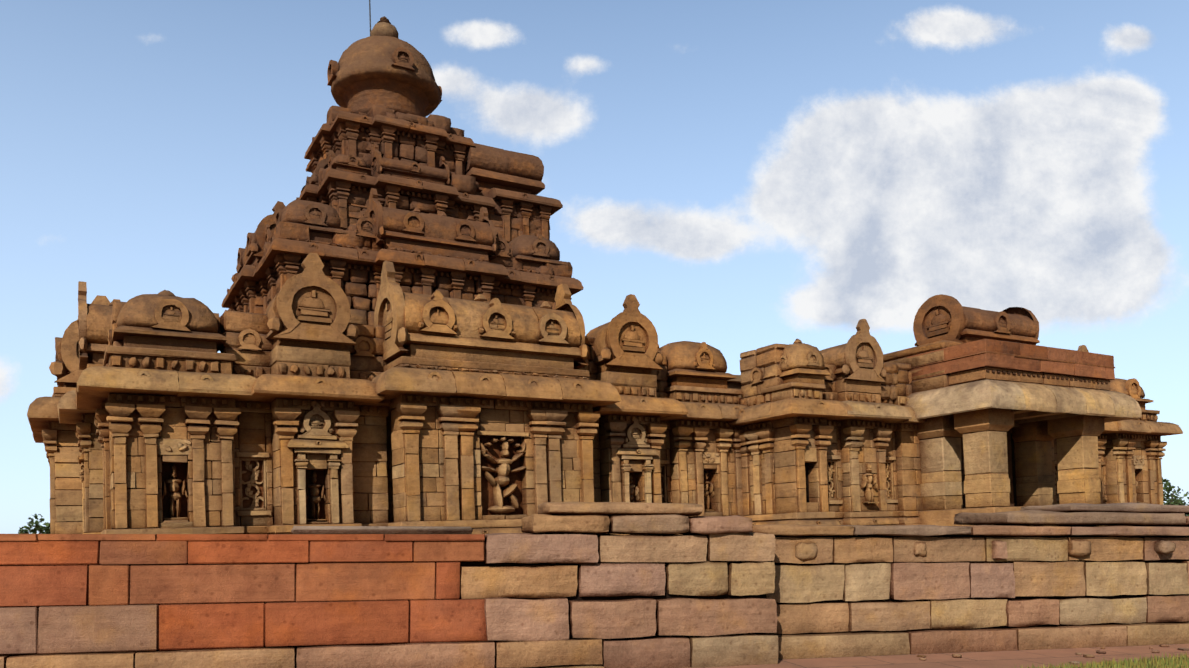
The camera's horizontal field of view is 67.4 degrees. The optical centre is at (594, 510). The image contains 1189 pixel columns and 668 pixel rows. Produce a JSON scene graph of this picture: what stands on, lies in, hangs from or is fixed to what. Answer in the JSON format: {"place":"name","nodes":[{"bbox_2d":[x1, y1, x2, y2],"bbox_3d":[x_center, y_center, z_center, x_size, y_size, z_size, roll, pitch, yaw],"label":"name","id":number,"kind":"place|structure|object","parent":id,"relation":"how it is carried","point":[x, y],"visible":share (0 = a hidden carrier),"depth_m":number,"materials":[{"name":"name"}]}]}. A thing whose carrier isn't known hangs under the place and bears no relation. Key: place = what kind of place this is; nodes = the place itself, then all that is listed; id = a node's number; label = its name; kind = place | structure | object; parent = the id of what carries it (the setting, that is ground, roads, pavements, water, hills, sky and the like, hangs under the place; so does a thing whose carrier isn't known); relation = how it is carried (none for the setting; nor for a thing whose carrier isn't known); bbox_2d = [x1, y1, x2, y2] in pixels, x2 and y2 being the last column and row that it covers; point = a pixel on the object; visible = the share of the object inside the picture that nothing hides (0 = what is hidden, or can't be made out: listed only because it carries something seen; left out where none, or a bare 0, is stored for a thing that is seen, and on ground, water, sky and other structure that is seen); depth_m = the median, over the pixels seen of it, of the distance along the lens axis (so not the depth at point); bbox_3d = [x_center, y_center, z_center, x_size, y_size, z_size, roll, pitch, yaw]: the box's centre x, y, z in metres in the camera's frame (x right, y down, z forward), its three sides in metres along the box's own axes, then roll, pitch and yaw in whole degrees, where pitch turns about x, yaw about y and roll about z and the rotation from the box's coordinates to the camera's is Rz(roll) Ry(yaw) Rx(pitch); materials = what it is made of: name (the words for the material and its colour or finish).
{"place":"outdoors","nodes":[
{"label":"outdoors","id":0,"kind":"place"},
{"bbox_2d":[0,0,1188,533],"label":"sky","id":1,"kind":"structure","parent":0,"point":[756,174],"materials":[{"name":"blue"}]},
{"bbox_2d":[18,477,1188,533],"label":"tree","id":2,"kind":"object","parent":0,"point":[46,529],"depth_m":69.16,"materials":[{"name":"green plant"}]},
{"bbox_2d":[690,644,1188,667],"bbox_3d":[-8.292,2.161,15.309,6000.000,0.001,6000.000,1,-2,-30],"label":"ground","id":3,"kind":"structure","parent":0,"point":[1011,659],"depth_m":12.40,"materials":[{"name":"brown soil"}]},
{"bbox_2d":[0,501,1188,667],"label":"old wall","id":4,"kind":"structure","parent":3,"relation":"on","point":[530,633],"depth_m":12.03,"materials":[{"name":"beige stone"}]},
{"bbox_2d":[0,534,1188,667],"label":"stone blocks","id":5,"kind":"structure","parent":3,"relation":"on","point":[75,593],"depth_m":10.33,"materials":[{"name":"red stone"}]},
{"bbox_2d":[27,47,1182,534],"bbox_3d":[1.079,-4.907,27.575,31.474,15.372,19.843,-1,-2,-30],"label":"temple","id":6,"kind":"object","parent":3,"relation":"on","point":[161,427],"visible":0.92,"depth_m":20.21,"materials":[{"name":"stone"}]},
{"bbox_2d":[57,16,1144,399],"bbox_3d":[1.691,-8.432,26.286,31.298,11.798,12.285,-1,-2,-22],"label":"temple roof","id":7,"kind":"object","parent":6,"relation":"on","point":[369,80],"visible":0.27,"depth_m":22.36,"materials":[{"name":"stone"}]},
{"bbox_2d":[369,0,370,35],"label":"lightning rod","id":8,"kind":"object","parent":7,"relation":"attached to","point":[370,15],"visible":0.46,"depth_m":25.48,"materials":[{"name":"grey metal"}]},
{"bbox_2d":[1015,652,1188,667],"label":"grass","id":9,"kind":"structure","parent":0,"point":[1182,661],"depth_m":11.46,"materials":[{"name":"green plant"}]}
]}

